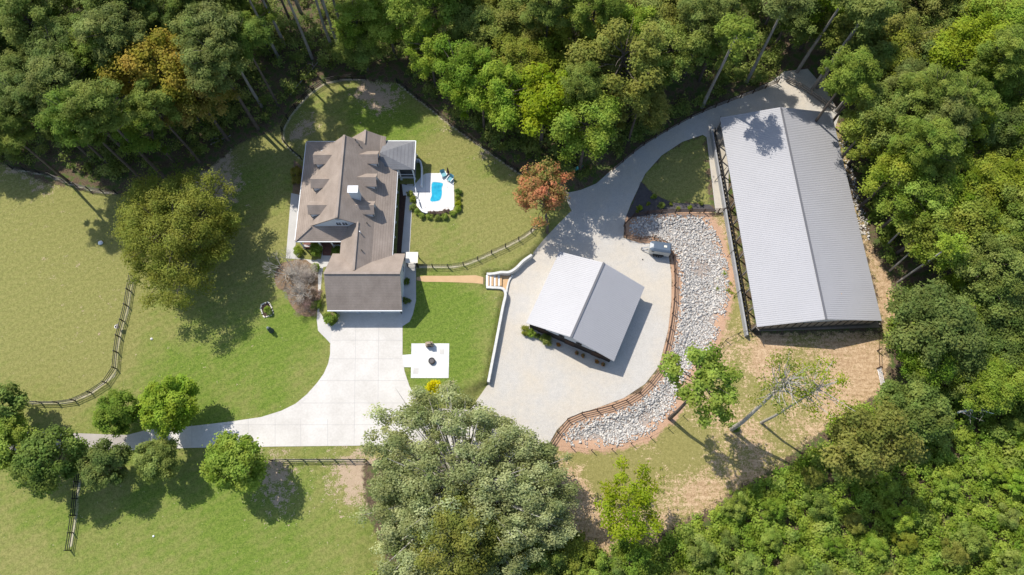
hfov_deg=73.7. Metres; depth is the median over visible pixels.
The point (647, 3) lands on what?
tree
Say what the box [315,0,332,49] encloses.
pine tree
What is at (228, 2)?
tree
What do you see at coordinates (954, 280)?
tree
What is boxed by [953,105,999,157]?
tree
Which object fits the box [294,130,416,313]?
farmhouse
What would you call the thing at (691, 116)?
rail fence
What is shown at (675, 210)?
rail fence
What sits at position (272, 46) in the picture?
pine tree
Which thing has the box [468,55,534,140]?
tree
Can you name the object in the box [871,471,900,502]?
tree
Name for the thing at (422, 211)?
seat wall
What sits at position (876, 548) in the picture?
tree
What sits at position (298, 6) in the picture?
pine tree
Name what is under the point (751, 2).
pine tree
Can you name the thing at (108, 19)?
pine tree
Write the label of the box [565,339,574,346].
stall door
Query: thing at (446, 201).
pool deck
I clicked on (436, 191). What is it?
plunge pool
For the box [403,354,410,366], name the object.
patio path
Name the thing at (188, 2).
pine tree
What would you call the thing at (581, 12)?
pine tree
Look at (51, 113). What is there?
pine tree
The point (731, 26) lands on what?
pine tree
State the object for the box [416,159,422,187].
seat wall
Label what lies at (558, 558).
tree
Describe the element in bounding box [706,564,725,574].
tree
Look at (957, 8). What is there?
tree
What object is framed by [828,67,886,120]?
tree
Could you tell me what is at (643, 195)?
island bed
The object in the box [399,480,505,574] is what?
tree
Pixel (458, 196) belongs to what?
shrub
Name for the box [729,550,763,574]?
tree
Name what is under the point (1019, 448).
tree
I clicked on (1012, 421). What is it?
tree
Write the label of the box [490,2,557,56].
tree
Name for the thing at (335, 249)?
shrub
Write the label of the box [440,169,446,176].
deck chair
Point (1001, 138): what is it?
tree
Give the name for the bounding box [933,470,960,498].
tree
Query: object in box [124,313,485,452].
driveway
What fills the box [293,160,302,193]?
bed
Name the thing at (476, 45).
tree
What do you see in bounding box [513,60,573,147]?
tree
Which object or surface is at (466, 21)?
tree
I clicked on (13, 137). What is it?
pine tree
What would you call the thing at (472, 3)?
tree
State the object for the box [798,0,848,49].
tree
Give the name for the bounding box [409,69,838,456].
gravel court
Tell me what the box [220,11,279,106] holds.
pine tree
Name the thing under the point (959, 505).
thicket
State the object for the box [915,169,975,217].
tree
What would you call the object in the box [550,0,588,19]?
tree
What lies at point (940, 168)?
tree
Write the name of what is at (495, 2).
tree
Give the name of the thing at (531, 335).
shrub
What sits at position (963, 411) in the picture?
dead tree
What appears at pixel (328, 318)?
shrub
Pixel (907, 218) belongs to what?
leaning tree
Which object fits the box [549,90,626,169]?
tree
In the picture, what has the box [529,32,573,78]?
tree
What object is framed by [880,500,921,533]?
tree
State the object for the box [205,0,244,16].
tree
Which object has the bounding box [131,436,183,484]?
tree
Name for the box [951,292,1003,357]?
tree
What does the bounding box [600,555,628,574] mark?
tree
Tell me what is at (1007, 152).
tree
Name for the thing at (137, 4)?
pine tree
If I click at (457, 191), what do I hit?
shrub
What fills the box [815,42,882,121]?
pine tree
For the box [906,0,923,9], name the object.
tree
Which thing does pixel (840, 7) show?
pine tree
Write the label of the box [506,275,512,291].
kerb wall
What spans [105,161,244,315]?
shade tree
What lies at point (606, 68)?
tree
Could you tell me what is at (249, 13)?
tree
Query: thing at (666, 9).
tree
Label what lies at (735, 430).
shrub
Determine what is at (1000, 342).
tree
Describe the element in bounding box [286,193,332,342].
front path
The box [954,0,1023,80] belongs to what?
tree
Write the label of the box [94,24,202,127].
tree
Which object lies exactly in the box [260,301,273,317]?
planter bed
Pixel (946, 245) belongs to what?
leaning tree
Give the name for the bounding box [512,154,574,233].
maple tree
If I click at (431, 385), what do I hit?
shrub
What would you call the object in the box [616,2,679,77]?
tree
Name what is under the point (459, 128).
rail fence
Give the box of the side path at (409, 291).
[401,184,415,325]
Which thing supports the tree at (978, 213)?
on the ground
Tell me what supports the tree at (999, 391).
on the ground
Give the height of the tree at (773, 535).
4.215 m
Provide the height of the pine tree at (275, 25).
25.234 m
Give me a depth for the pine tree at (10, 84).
95.82 m
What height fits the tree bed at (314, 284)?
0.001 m
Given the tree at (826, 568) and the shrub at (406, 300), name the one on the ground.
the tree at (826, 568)
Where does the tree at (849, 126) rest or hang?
on the ground
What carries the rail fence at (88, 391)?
on the ground
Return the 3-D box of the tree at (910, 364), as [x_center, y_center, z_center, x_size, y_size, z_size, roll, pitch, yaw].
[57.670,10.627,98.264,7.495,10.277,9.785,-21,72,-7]
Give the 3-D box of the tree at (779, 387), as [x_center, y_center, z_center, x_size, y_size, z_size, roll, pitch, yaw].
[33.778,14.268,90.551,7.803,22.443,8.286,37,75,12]
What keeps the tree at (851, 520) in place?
on the ground
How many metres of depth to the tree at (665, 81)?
107.32 m
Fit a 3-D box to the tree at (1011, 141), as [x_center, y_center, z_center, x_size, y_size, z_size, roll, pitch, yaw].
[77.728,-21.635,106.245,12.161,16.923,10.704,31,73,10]
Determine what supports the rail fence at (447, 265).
on the ground
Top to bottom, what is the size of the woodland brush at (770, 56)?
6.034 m
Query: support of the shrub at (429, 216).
on the ground
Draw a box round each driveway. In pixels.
[9,432,126,449]
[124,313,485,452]
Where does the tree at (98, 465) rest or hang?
on the ground
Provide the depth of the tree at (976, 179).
98.06 m
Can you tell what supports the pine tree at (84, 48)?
on the ground
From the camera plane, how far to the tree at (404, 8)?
105.20 m
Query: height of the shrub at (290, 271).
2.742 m
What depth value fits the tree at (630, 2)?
107.63 m
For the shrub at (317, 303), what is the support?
on the tree bed at (314, 284)
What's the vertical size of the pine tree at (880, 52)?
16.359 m
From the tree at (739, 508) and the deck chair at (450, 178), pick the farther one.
the deck chair at (450, 178)
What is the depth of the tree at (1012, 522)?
92.89 m
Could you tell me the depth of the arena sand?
104.97 m
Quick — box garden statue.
[266,326,273,332]
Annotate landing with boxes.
[502,275,510,288]
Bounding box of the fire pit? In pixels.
[428,357,434,363]
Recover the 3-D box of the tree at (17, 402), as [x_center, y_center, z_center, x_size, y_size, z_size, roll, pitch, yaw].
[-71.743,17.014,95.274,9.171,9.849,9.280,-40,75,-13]
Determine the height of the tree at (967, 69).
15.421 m
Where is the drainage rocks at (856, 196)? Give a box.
[838,139,869,239]
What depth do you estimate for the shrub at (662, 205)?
111.31 m
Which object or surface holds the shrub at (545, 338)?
on the ground
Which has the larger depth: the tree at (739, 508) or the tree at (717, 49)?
the tree at (717, 49)
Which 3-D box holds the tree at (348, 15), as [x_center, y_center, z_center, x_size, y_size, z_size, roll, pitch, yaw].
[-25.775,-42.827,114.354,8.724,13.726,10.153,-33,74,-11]
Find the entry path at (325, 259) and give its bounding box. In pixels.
[320,251,330,262]
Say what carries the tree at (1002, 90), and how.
on the ground
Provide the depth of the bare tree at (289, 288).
103.67 m
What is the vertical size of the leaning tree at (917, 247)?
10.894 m
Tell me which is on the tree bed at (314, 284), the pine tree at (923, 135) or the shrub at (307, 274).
the shrub at (307, 274)
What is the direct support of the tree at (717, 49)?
on the ground
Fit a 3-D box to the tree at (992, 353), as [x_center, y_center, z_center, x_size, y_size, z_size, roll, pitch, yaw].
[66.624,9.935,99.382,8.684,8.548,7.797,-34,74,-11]
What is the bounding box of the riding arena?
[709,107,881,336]
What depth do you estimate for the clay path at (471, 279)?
106.54 m
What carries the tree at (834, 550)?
on the ground
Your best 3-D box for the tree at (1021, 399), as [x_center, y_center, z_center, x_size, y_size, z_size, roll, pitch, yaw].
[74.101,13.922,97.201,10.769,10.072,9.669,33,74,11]
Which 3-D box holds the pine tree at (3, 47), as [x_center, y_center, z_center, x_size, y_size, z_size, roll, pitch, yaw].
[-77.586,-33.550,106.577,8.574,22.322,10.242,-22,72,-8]
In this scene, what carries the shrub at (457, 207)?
on the ground
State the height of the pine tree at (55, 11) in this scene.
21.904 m
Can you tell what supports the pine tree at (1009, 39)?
on the ground
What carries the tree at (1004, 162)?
on the ground
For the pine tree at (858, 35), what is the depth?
100.72 m
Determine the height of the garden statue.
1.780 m
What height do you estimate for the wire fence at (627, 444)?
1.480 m
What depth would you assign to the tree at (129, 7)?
106.63 m
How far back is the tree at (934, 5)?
109.90 m
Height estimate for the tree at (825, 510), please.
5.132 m
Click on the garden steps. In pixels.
(493, 280)
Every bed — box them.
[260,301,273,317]
[275,259,318,316]
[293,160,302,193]
[397,184,406,260]
[627,182,714,216]
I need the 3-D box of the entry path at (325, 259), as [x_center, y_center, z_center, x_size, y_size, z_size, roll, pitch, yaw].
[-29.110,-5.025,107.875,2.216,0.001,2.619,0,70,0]
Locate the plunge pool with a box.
[430,181,442,202]
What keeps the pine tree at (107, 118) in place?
on the ground
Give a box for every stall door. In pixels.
[538,327,546,334]
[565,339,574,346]
[591,351,601,357]
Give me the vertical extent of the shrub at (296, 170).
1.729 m
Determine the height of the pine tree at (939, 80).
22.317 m
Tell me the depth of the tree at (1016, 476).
94.07 m
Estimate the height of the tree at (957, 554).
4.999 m
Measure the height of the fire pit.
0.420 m
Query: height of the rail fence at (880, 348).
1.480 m
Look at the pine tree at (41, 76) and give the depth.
94.12 m
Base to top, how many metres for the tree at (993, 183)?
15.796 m
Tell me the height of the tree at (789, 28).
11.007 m
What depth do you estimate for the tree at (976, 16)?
108.79 m
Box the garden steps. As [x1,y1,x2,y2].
[486,275,501,285]
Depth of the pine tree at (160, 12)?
102.85 m
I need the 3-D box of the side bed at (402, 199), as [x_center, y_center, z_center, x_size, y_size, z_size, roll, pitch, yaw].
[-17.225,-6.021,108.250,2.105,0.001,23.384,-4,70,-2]
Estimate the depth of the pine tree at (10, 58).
98.30 m
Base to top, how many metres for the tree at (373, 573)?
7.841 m
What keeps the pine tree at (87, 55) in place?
on the ground
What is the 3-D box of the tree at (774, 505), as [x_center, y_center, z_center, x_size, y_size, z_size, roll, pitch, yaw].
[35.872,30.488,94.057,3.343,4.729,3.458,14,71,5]
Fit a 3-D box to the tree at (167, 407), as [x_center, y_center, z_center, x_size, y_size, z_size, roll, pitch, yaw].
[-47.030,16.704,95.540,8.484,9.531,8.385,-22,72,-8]
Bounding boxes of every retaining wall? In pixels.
[486,286,506,383]
[487,254,531,275]
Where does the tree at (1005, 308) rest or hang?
on the ground
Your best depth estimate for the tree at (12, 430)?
91.01 m
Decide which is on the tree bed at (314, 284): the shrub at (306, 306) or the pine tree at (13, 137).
the shrub at (306, 306)
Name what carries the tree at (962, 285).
on the ground
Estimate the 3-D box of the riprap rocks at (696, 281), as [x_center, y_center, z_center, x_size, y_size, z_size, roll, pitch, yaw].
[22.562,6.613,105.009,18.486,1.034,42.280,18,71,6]
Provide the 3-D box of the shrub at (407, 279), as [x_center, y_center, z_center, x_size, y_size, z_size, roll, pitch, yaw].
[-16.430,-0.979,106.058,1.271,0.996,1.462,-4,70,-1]
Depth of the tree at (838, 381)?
83.50 m
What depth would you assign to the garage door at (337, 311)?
104.16 m
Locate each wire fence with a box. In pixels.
[550,414,684,450]
[718,329,755,349]
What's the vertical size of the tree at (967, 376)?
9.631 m
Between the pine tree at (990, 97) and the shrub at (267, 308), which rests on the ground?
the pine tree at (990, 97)
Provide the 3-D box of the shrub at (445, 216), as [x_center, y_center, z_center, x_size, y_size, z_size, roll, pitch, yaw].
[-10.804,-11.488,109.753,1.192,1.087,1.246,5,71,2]
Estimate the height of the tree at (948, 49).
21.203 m
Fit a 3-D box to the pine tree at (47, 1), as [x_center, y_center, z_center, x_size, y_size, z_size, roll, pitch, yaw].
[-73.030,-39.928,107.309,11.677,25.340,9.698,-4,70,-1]
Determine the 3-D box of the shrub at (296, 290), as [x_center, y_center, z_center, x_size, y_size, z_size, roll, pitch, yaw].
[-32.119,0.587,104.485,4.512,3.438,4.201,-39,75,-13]
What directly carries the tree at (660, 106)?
on the ground
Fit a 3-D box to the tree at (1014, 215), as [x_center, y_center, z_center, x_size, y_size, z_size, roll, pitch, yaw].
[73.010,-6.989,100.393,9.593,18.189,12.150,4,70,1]
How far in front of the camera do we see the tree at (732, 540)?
92.14 m
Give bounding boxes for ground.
[0,0,1023,574]
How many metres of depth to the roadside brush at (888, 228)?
109.99 m
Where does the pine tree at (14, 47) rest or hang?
on the ground
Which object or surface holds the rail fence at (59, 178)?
on the ground
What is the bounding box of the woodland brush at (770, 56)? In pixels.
[0,0,787,181]
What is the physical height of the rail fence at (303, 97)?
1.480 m
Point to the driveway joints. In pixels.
(354, 397)
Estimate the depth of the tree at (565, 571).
88.67 m
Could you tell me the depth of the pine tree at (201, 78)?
96.36 m
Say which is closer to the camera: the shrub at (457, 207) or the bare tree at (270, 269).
the bare tree at (270, 269)
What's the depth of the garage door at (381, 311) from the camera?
104.16 m
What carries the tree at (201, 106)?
on the ground
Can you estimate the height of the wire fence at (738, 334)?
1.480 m
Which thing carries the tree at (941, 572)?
on the ground
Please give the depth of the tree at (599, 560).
88.36 m
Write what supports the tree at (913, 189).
on the ground
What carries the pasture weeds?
on the ground
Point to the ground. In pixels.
(64, 280)
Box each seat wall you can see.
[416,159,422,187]
[416,199,427,214]
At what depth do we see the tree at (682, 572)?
90.72 m
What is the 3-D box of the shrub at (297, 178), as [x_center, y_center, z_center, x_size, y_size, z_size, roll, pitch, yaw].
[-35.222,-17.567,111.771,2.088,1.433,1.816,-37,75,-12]
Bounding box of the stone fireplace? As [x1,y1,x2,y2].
[425,341,432,346]
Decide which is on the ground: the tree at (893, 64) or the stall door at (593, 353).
the tree at (893, 64)
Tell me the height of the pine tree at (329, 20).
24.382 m
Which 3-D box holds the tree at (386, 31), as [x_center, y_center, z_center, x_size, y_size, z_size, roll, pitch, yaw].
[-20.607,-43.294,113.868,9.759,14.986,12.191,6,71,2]
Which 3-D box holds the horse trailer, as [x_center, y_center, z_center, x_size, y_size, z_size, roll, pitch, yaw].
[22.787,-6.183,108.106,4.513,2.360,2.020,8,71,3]
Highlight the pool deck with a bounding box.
[402,173,453,210]
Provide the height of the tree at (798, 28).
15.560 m
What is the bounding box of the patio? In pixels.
[411,343,448,377]
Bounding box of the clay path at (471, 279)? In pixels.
[417,275,484,284]
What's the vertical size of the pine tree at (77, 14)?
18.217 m
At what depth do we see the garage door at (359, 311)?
104.16 m
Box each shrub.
[264,305,271,313]
[283,258,308,282]
[290,165,301,175]
[290,279,315,302]
[291,175,301,184]
[292,298,316,317]
[293,245,303,257]
[298,262,318,282]
[305,287,323,301]
[309,242,322,256]
[310,262,319,271]
[311,300,321,309]
[322,311,339,326]
[331,244,340,253]
[403,297,411,304]
[404,277,409,285]
[406,190,413,196]
[409,195,415,202]
[409,203,415,210]
[414,208,420,214]
[424,379,441,394]
[425,213,432,218]
[434,215,440,220]
[441,213,447,218]
[454,188,461,194]
[455,194,460,200]
[455,205,461,212]
[521,325,532,335]
[527,328,536,337]
[539,333,552,345]
[657,202,665,208]
[728,422,739,431]
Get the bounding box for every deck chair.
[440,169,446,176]
[446,173,453,181]
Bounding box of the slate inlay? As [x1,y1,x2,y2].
[413,368,418,373]
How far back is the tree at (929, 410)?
91.97 m
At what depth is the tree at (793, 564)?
90.55 m
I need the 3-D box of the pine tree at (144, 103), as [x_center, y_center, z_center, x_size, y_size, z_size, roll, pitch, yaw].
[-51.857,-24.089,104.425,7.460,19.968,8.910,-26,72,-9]
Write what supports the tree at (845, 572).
on the ground
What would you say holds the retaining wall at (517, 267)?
on the ground
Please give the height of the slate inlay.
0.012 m
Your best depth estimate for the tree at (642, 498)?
86.23 m
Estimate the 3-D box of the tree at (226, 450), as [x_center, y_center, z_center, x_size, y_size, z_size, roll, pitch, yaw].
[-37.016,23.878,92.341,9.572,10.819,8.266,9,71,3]
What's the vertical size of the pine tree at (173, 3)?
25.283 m
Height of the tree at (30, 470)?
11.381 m
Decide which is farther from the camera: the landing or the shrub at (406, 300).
the landing
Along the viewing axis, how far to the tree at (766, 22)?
120.83 m
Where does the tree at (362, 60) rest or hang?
on the ground
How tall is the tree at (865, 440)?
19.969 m
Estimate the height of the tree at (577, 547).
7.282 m
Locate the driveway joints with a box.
[220,330,405,445]
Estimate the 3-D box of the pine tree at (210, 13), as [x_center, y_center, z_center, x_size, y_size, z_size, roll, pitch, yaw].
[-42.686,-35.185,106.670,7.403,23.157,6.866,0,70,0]
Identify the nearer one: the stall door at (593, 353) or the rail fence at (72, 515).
the rail fence at (72, 515)
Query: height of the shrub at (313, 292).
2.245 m
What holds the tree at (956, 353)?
on the ground
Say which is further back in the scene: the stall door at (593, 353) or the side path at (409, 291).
the side path at (409, 291)
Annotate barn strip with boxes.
[707,137,729,211]
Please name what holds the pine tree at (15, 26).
on the ground
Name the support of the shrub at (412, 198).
on the ground
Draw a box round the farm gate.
[876,366,883,385]
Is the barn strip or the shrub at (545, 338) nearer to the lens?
the shrub at (545, 338)
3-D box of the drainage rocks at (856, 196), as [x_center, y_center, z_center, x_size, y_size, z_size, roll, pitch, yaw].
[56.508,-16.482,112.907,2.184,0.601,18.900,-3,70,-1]
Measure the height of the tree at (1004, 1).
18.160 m
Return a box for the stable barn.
[526,252,644,361]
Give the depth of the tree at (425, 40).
106.97 m
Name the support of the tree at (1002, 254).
on the ground
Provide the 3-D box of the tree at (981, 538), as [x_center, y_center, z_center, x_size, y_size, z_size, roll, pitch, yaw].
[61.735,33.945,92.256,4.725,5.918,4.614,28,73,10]
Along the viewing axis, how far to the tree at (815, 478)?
94.43 m
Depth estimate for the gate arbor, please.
105.50 m
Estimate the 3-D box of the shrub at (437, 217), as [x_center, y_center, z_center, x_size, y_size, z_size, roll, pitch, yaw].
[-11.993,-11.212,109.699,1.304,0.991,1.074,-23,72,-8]
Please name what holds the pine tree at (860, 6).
on the ground
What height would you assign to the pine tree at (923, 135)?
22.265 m
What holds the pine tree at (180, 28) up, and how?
on the ground
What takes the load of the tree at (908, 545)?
on the ground
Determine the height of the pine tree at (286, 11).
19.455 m
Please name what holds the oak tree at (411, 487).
on the ground
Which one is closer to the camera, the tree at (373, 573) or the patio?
the tree at (373, 573)
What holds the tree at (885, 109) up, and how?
on the ground
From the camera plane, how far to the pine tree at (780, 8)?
100.99 m
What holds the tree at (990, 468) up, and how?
on the ground
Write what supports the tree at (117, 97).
on the ground
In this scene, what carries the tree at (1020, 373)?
on the ground
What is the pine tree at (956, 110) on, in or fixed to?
on the ground
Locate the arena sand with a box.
[762,322,878,330]
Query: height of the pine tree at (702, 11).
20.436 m
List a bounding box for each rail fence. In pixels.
[7,164,117,193]
[25,273,132,402]
[64,467,79,550]
[268,459,366,460]
[280,74,365,159]
[396,78,529,176]
[416,218,539,267]
[550,207,734,441]
[612,79,779,171]
[786,77,835,110]
[877,330,882,367]
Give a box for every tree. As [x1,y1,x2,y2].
[0,0,72,56]
[0,21,15,63]
[0,47,30,75]
[0,64,93,159]
[0,107,70,183]
[0,380,30,420]
[0,410,43,471]
[2,23,54,59]
[5,422,89,498]
[8,0,56,24]
[10,50,128,153]
[21,22,88,84]
[29,85,145,183]
[29,94,107,163]
[35,0,73,32]
[47,0,86,29]
[56,27,128,95]
[57,76,166,178]
[67,10,131,83]
[71,1,153,82]
[74,436,134,492]
[82,0,151,28]
[84,30,138,86]
[84,64,121,102]
[91,388,143,437]
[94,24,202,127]
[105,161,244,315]
[109,107,177,164]
[124,77,201,163]
[128,3,167,47]
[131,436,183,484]
[136,372,201,439]
[140,0,181,48]
[155,65,241,141]
[164,0,239,62]
[165,1,244,110]
[173,0,225,12]
[174,19,259,130]
[186,0,262,107]
[197,429,269,496]
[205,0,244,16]
[217,0,248,10]
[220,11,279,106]
[236,0,278,55]
[248,0,280,58]
[261,0,285,44]
[261,248,300,285]
[280,0,292,24]
[283,278,312,305]
[287,0,313,59]
[294,0,301,13]
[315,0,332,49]
[321,0,340,53]
[329,20,392,73]
[331,0,382,58]
[349,377,583,574]
[359,0,414,57]
[364,560,397,574]
[383,0,463,56]
[391,537,420,572]
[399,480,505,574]
[400,19,456,86]
[426,36,495,118]
[427,0,483,42]
[444,2,498,51]
[448,65,513,131]
[455,35,508,80]
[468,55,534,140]
[471,0,538,58]
[476,0,516,9]
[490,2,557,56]
[492,32,551,109]
[496,545,554,574]
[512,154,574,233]
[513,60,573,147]
[514,0,574,37]
[525,560,554,574]
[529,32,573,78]
[530,539,568,574]
[544,13,604,57]
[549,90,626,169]
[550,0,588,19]
[551,530,597,574]
[558,60,609,113]
[559,565,572,574]
[561,13,667,112]
[564,0,626,42]
[571,50,624,110]
[573,547,611,574]
[579,0,638,38]
[594,455,663,543]
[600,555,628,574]
[609,537,651,574]
[615,76,672,142]
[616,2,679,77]
[617,45,673,87]
[632,0,683,43]
[645,0,709,28]
[646,17,715,84]
[657,341,743,428]
[670,569,688,574]
[674,0,739,76]
[683,9,746,81]
[683,533,718,568]
[700,12,761,108]
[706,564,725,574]
[717,0,761,43]
[719,489,749,520]
[720,528,738,547]
[729,348,821,430]
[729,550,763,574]
[745,0,817,82]
[754,0,772,31]
[758,526,782,551]
[760,354,857,424]
[760,497,786,519]
[764,0,825,50]
[774,6,833,48]
[777,552,807,574]
[795,0,853,73]
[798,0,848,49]
[800,466,826,488]
[803,491,832,519]
[810,0,902,90]
[812,396,929,486]
[812,561,835,574]
[815,0,889,88]
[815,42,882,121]
[817,9,883,80]
[821,536,847,556]
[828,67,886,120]
[834,38,899,111]
[835,104,893,161]
[836,569,855,574]
[840,79,930,165]
[840,512,866,534]
[855,28,922,109]
[857,124,936,208]
[859,531,890,561]
[867,111,965,202]
[868,10,945,64]
[871,61,969,155]
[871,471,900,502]
[873,168,956,231]
[873,370,955,442]
[880,274,990,379]
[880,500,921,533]
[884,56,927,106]
[885,145,962,205]
[887,211,915,243]
[889,235,928,271]
[890,531,918,555]
[891,89,979,169]
[892,324,957,388]
[894,0,958,25]
[894,200,970,257]
[897,231,970,282]
[899,36,955,88]
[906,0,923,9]
[909,216,978,279]
[911,445,931,464]
[914,0,977,36]
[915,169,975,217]
[916,12,1016,86]
[925,567,951,574]
[927,344,979,387]
[930,70,1001,127]
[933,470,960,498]
[940,270,968,289]
[940,278,988,316]
[940,537,970,567]
[947,2,1006,46]
[948,227,1023,298]
[948,345,991,403]
[949,187,1000,249]
[950,352,1023,417]
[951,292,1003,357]
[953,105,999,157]
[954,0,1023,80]
[955,149,1004,206]
[955,211,1023,262]
[955,409,993,422]
[955,521,992,557]
[957,255,1023,341]
[960,0,1022,27]
[961,57,1023,92]
[966,23,1023,88]
[971,104,1023,156]
[971,147,1023,206]
[975,144,1023,177]
[978,320,1023,373]
[979,74,1019,126]
[979,167,1023,214]
[980,462,1006,481]
[981,348,1001,360]
[983,181,1023,257]
[991,65,1023,120]
[994,96,1023,162]
[995,547,1023,574]
[996,502,1022,530]
[1000,311,1023,368]
[1000,415,1023,435]
[1002,467,1023,495]
[1005,347,1023,400]
[1011,362,1023,404]
[1016,442,1023,465]
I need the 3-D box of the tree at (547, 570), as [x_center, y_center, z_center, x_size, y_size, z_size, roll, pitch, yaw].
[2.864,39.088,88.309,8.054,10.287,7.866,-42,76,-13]
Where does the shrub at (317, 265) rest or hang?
on the tree bed at (314, 284)
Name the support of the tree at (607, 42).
on the ground
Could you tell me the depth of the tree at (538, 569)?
86.39 m
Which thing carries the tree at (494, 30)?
on the ground
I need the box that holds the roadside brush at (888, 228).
[822,6,1022,386]
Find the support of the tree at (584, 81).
on the ground
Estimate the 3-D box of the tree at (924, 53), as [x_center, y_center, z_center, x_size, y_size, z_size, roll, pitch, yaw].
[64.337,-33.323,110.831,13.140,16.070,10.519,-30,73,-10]
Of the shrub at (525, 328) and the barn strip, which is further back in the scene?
the barn strip
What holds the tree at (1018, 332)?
on the ground
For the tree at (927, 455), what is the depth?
95.84 m
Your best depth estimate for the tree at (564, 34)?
106.01 m
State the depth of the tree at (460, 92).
102.95 m
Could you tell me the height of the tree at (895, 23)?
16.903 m
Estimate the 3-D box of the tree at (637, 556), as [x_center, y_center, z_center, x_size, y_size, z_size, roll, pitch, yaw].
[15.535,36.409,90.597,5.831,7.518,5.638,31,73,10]
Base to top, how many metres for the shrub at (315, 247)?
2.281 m
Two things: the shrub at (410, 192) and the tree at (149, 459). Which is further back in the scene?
the shrub at (410, 192)
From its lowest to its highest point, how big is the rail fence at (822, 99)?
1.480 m
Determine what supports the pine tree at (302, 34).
on the ground
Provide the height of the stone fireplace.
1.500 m
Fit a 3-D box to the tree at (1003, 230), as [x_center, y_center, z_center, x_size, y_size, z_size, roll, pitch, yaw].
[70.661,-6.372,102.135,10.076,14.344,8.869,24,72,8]
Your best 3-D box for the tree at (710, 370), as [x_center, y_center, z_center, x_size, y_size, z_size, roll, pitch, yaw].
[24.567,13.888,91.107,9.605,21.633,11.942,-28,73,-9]
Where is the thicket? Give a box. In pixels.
[547,381,1023,574]
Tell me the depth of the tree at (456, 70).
102.70 m
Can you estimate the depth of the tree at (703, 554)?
90.34 m
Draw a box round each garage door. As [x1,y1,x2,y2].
[337,311,355,312]
[359,311,377,312]
[381,311,399,312]
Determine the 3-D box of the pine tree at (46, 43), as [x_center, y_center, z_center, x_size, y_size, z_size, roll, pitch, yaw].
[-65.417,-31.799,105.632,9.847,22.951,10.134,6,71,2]
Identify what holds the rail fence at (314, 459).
on the ground
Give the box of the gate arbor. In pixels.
[405,252,418,267]
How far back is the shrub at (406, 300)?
104.69 m
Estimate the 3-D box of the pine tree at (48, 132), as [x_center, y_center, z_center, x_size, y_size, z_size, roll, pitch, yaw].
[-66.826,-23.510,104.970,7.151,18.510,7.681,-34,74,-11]
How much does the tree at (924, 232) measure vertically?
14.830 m
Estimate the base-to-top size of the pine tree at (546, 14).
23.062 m
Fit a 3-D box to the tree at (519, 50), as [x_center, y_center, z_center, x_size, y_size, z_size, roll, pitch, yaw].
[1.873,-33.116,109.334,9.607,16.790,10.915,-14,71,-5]
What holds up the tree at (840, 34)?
on the ground
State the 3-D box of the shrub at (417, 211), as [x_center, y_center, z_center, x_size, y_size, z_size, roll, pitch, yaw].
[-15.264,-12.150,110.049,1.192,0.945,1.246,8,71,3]
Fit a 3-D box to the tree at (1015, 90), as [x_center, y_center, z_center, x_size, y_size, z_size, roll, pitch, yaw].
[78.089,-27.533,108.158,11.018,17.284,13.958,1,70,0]
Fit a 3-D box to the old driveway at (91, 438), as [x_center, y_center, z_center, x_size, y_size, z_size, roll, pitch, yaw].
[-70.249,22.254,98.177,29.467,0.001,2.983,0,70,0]
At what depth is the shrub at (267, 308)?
104.29 m
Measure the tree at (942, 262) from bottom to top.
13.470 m
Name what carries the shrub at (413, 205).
on the ground
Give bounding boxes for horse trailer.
[641,241,671,257]
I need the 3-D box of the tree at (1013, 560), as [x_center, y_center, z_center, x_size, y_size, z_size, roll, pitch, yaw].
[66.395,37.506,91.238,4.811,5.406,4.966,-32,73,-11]
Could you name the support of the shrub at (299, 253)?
on the ground
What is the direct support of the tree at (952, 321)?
on the ground
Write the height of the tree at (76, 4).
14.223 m
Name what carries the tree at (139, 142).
on the ground
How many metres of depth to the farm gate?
101.84 m
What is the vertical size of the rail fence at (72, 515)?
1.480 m
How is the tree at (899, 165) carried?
on the ground
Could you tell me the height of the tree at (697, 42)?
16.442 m
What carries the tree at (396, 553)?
on the ground
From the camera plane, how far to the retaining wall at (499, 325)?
103.98 m
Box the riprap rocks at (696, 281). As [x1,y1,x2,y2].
[562,214,730,447]
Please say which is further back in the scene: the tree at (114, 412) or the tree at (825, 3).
the tree at (825, 3)

